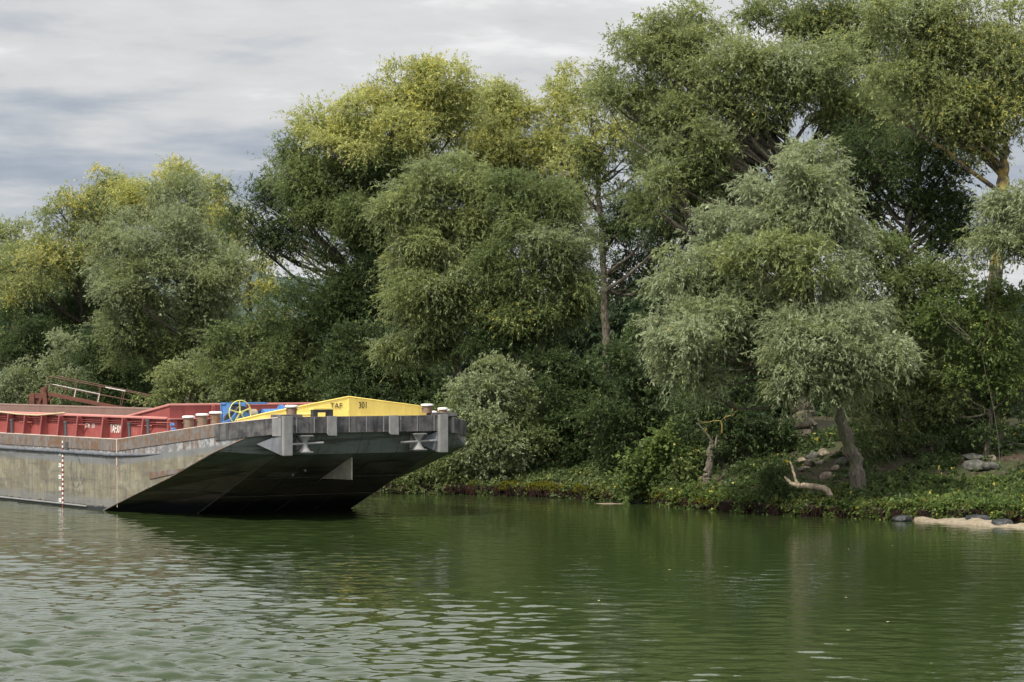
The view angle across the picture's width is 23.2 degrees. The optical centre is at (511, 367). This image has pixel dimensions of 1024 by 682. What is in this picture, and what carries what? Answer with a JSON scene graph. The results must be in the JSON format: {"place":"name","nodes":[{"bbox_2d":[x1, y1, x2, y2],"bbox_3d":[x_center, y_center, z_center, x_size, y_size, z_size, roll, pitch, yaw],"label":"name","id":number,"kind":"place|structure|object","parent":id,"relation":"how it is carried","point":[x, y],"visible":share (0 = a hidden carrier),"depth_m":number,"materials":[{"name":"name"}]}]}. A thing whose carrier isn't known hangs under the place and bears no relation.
{"place":"outdoors","nodes":[
{"label":"outdoors","id":0,"kind":"place"},
{"bbox_2d":[3,269,580,366],"bbox_3d":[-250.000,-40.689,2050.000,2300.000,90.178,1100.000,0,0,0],"label":"hills","id":1,"kind":"structure","parent":0,"point":[252,279],"depth_m":1744.04,"materials":[{"name":"green plant"}]},
{"bbox_2d":[0,493,1023,681],"bbox_3d":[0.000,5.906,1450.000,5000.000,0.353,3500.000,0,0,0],"label":"river water","id":2,"kind":"structure","parent":0,"point":[392,587],"depth_m":64.56,"materials":[{"name":"green liquid"}]},
{"bbox_2d":[0,396,465,513],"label":"cargo barge","id":3,"kind":"object","parent":2,"relation":"on","point":[245,456],"visible":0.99,"depth_m":99.85,"materials":[{"name":"paint"}]},
{"bbox_2d":[29,376,155,407],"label":"gangway","id":4,"kind":"object","parent":3,"relation":"on","point":[42,398],"visible":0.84,"depth_m":145.55,"materials":[{"name":"red metal"}]},
{"bbox_2d":[892,515,912,520],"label":"rock","id":5,"kind":"object","parent":2,"relation":"in","point":[902,518],"visible":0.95,"depth_m":95.81,"materials":[{"name":"stone"}]},
{"bbox_2d":[0,0,1023,308],"label":"sky","id":6,"kind":"structure","parent":0,"point":[112,83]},
{"bbox_2d":[2,379,1023,521],"bbox_3d":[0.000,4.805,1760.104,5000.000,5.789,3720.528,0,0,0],"label":"river bank","id":7,"kind":"structure","parent":0,"point":[1007,462],"depth_m":105.13,"materials":[{"name":"green plant"}]},
{"bbox_2d":[0,211,45,400],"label":"willow tree","id":8,"kind":"object","parent":7,"relation":"on","point":[5,231],"visible":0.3,"depth_m":175.17,"materials":[{"name":"green plant"}]},
{"bbox_2d":[0,354,76,404],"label":"bush","id":9,"kind":"object","parent":7,"relation":"on","point":[14,373],"visible":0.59,"depth_m":159.44,"materials":[{"name":"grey plant"}]},
{"bbox_2d":[0,305,98,398],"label":"bush","id":10,"kind":"object","parent":7,"relation":"on","point":[37,326],"visible":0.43,"depth_m":162.22,"materials":[{"name":"green plant"}]},
{"bbox_2d":[37,327,105,405],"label":"bush","id":11,"kind":"object","parent":7,"relation":"on","point":[61,336],"visible":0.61,"depth_m":158.69,"materials":[{"name":"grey plant"}]},
{"bbox_2d":[0,161,155,405],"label":"willow tree","id":12,"kind":"object","parent":7,"relation":"on","point":[49,260],"visible":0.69,"depth_m":166.07,"materials":[{"name":"green plant"}]},
{"bbox_2d":[63,324,187,407],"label":"bush","id":13,"kind":"object","parent":7,"relation":"on","point":[89,355],"visible":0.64,"depth_m":155.46,"materials":[{"name":"green plant"}]},
{"bbox_2d":[67,164,263,402],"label":"willow tree","id":14,"kind":"object","parent":7,"relation":"on","point":[205,278],"visible":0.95,"depth_m":150.71,"materials":[{"name":"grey plant"}]},
{"bbox_2d":[92,152,269,403],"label":"willow tree","id":15,"kind":"object","parent":7,"relation":"on","point":[125,191],"visible":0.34,"depth_m":162.45,"materials":[{"name":"green plant"}]},
{"bbox_2d":[127,347,245,407],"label":"bush","id":16,"kind":"object","parent":7,"relation":"on","point":[176,386],"visible":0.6,"depth_m":141.58,"materials":[{"name":"green plant"}]},
{"bbox_2d":[227,248,295,398],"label":"willow tree","id":17,"kind":"object","parent":7,"relation":"on","point":[268,283],"visible":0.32,"depth_m":157.73,"materials":[{"name":"green plant"}]},
{"bbox_2d":[187,290,362,402],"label":"bush","id":18,"kind":"object","parent":7,"relation":"on","point":[289,367],"visible":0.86,"depth_m":135.83,"materials":[{"name":"green plant"}]},
{"bbox_2d":[206,163,361,372],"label":"willow tree","id":19,"kind":"object","parent":7,"relation":"on","point":[277,244],"visible":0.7,"depth_m":139.51,"materials":[{"name":"green plant"}]},
{"bbox_2d":[226,46,509,391],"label":"willow tree","id":20,"kind":"object","parent":7,"relation":"on","point":[360,147],"visible":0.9,"depth_m":134.60,"materials":[{"name":"green plant"}]},
{"bbox_2d":[298,310,462,410],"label":"bush","id":21,"kind":"object","parent":7,"relation":"on","point":[348,379],"visible":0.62,"depth_m":128.99,"materials":[{"name":"green plant"}]},
{"bbox_2d":[346,144,523,409],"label":"willow tree","id":22,"kind":"object","parent":7,"relation":"on","point":[427,274],"visible":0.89,"depth_m":121.22,"materials":[{"name":"green plant"}]},
{"bbox_2d":[389,382,493,494],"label":"bush","id":23,"kind":"object","parent":7,"relation":"on","point":[443,476],"visible":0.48,"depth_m":116.57,"materials":[{"name":"green plant"}]},
{"bbox_2d":[376,476,624,500],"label":"ground cover","id":24,"kind":"object","parent":7,"relation":"on","point":[400,483],"visible":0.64,"depth_m":115.16,"materials":[{"name":"green plant"}]},
{"bbox_2d":[415,72,596,427],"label":"willow tree","id":25,"kind":"object","parent":7,"relation":"on","point":[511,144],"visible":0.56,"depth_m":141.25,"materials":[{"name":"green plant"}]},
{"bbox_2d":[441,343,582,482],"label":"bush","id":26,"kind":"object","parent":7,"relation":"on","point":[494,432],"visible":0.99,"depth_m":116.48,"materials":[{"name":"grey plant"}]},
{"bbox_2d":[0,252,1023,431],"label":"thicket","id":27,"kind":"object","parent":7,"relation":"on","point":[592,337],"visible":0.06,"depth_m":143.21,"materials":[{"name":"green plant"}]},
{"bbox_2d":[449,161,617,460],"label":"willow tree","id":28,"kind":"object","parent":7,"relation":"on","point":[533,231],"visible":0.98,"depth_m":119.76,"materials":[{"name":"green plant"}]},
{"bbox_2d":[403,453,677,490],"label":"ground cover","id":29,"kind":"object","parent":7,"relation":"on","point":[533,477],"visible":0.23,"depth_m":115.77,"materials":[{"name":"green plant"}]},
{"bbox_2d":[507,334,624,478],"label":"bush","id":30,"kind":"object","parent":7,"relation":"on","point":[572,385],"visible":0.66,"depth_m":118.23,"materials":[{"name":"green plant"}]},
{"bbox_2d":[468,478,715,503],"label":"moss","id":31,"kind":"object","parent":7,"relation":"on","point":[535,485],"visible":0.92,"depth_m":113.46,"materials":[{"name":"green plant"}]},
{"bbox_2d":[538,56,691,427],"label":"poplar tree","id":32,"kind":"object","parent":7,"relation":"on","point":[593,158],"visible":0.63,"depth_m":129.87,"materials":[{"name":"green plant"}]},
{"bbox_2d":[564,310,701,474],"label":"bush","id":33,"kind":"object","parent":7,"relation":"on","point":[640,423],"visible":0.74,"depth_m":114.00,"materials":[{"name":"green plant"}]},
{"bbox_2d":[602,416,706,504],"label":"bush","id":34,"kind":"object","parent":7,"relation":"on","point":[667,453],"visible":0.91,"depth_m":108.34,"materials":[{"name":"green plant"}]},
{"bbox_2d":[374,484,1023,522],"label":"root fringe","id":35,"kind":"object","parent":7,"relation":"hanging from","point":[463,489],"visible":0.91,"depth_m":103.14,"materials":[{"name":"plant"}]},
{"bbox_2d":[696,402,737,484],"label":"pollarded stump","id":36,"kind":"object","parent":7,"relation":"on","point":[707,474],"visible":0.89,"depth_m":106.82,"materials":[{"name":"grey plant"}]},
{"bbox_2d":[660,365,804,466],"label":"bush","id":37,"kind":"object","parent":7,"relation":"on","point":[742,426],"visible":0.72,"depth_m":109.91,"materials":[{"name":"green plant"}]},
{"bbox_2d":[570,0,916,441],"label":"willow tree","id":38,"kind":"object","parent":7,"relation":"on","point":[695,146],"visible":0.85,"depth_m":114.83,"materials":[{"name":"green plant"}]},
{"bbox_2d":[740,455,803,512],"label":"bush","id":39,"kind":"object","parent":7,"relation":"on","point":[776,483],"visible":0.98,"depth_m":100.32,"materials":[{"name":"green plant"}]},
{"bbox_2d":[621,129,937,491],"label":"willow tree","id":40,"kind":"object","parent":7,"relation":"on","point":[827,344],"visible":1,"depth_m":97.89,"materials":[{"name":"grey plant"}]},
{"bbox_2d":[551,419,1023,502],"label":"ground cover","id":41,"kind":"object","parent":7,"relation":"on","point":[816,443],"visible":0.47,"depth_m":105.37,"materials":[{"name":"green plant"}]},
{"bbox_2d":[576,468,1023,519],"bbox_3d":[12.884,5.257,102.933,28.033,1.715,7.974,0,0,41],"label":"ground cover","id":42,"kind":"object","parent":7,"relation":"on","point":[691,487],"visible":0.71,"depth_m":99.89,"materials":[{"name":"green plant"}]},
{"bbox_2d":[798,466,809,470],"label":"rock","id":43,"kind":"object","parent":7,"relation":"on","point":[802,468],"visible":0.93,"depth_m":105.94,"materials":[{"name":"stone"}]},
{"bbox_2d":[784,461,832,497],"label":"driftwood log","id":44,"kind":"object","parent":7,"relation":"on","point":[826,490],"visible":1,"depth_m":99.47,"materials":[{"name":"beige wood"}]},
{"bbox_2d":[806,451,818,458],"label":"rock","id":45,"kind":"object","parent":7,"relation":"on","point":[812,454],"visible":0.81,"depth_m":107.64,"materials":[{"name":"grey stone"}]},
{"bbox_2d":[804,459,824,465],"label":"rock","id":46,"kind":"object","parent":7,"relation":"on","point":[807,463],"visible":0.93,"depth_m":106.36,"materials":[{"name":"stone"}]},
{"bbox_2d":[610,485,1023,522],"bbox_3d":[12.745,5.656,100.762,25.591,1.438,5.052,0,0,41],"label":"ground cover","id":47,"kind":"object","parent":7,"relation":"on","point":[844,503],"visible":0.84,"depth_m":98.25,"materials":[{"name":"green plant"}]},
{"bbox_2d":[817,448,829,457],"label":"rock","id":48,"kind":"object","parent":7,"relation":"on","point":[823,452],"visible":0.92,"depth_m":107.64,"materials":[{"name":"stone"}]},
{"bbox_2d":[819,472,834,479],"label":"rock","id":49,"kind":"object","parent":7,"relation":"on","point":[825,475],"visible":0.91,"depth_m":103.94,"materials":[{"name":"stone"}]},
{"bbox_2d":[831,465,839,470],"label":"rock","id":50,"kind":"object","parent":7,"relation":"on","point":[835,468],"visible":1,"depth_m":104.57,"materials":[{"name":"stone"}]},
{"bbox_2d":[718,0,957,421],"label":"willow tree","id":51,"kind":"object","parent":7,"relation":"on","point":[805,17],"visible":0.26,"depth_m":123.09,"materials":[{"name":"green plant"}]},
{"bbox_2d":[835,457,847,465],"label":"rock","id":52,"kind":"object","parent":7,"relation":"on","point":[843,459],"visible":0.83,"depth_m":105.15,"materials":[{"name":"grey stone"}]},
{"bbox_2d":[786,107,998,421],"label":"willow tree","id":53,"kind":"object","parent":7,"relation":"on","point":[912,198],"visible":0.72,"depth_m":112.70,"materials":[{"name":"green plant"}]},
{"bbox_2d":[819,216,993,463],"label":"bush","id":54,"kind":"object","parent":7,"relation":"on","point":[899,279],"visible":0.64,"depth_m":104.75,"materials":[{"name":"green plant"}]},
{"bbox_2d":[846,0,1023,424],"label":"poplar tree","id":55,"kind":"object","parent":7,"relation":"on","point":[971,107],"visible":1,"depth_m":108.19,"materials":[{"name":"green plant"}]},
{"bbox_2d":[899,250,1023,457],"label":"bush","id":56,"kind":"object","parent":7,"relation":"on","point":[999,384],"visible":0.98,"depth_m":103.69,"materials":[{"name":"green plant"}]},
{"bbox_2d":[912,515,1023,528],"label":"sand bar","id":57,"kind":"object","parent":7,"relation":"on","point":[973,521],"visible":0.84,"depth_m":93.88,"materials":[{"name":"beige sand"}]},
{"bbox_2d":[965,514,990,519],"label":"rock","id":58,"kind":"object","parent":57,"relation":"on","point":[983,517],"visible":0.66,"depth_m":94.17,"materials":[{"name":"stone"}]},
{"bbox_2d":[991,519,1012,525],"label":"rock","id":59,"kind":"object","parent":57,"relation":"on","point":[998,522],"visible":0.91,"depth_m":92.73,"materials":[{"name":"stone"}]},
{"bbox_2d":[961,453,984,459],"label":"rock","id":60,"kind":"object","parent":7,"relation":"on","point":[969,456],"visible":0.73,"depth_m":104.14,"materials":[{"name":"grey stone"}]},
{"bbox_2d":[962,459,984,470],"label":"rock","id":61,"kind":"object","parent":7,"relation":"on","point":[968,465],"visible":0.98,"depth_m":102.62,"materials":[{"name":"grey stone"}]},
{"bbox_2d":[949,176,1023,463],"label":"willow tree","id":62,"kind":"object","parent":7,"relation":"on","point":[1003,231],"visible":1,"depth_m":101.52,"materials":[{"name":"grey plant"}]},
{"bbox_2d":[981,461,999,470],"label":"rock","id":63,"kind":"object","parent":7,"relation":"on","point":[988,465],"visible":0.98,"depth_m":102.25,"materials":[{"name":"grey stone"}]}
]}

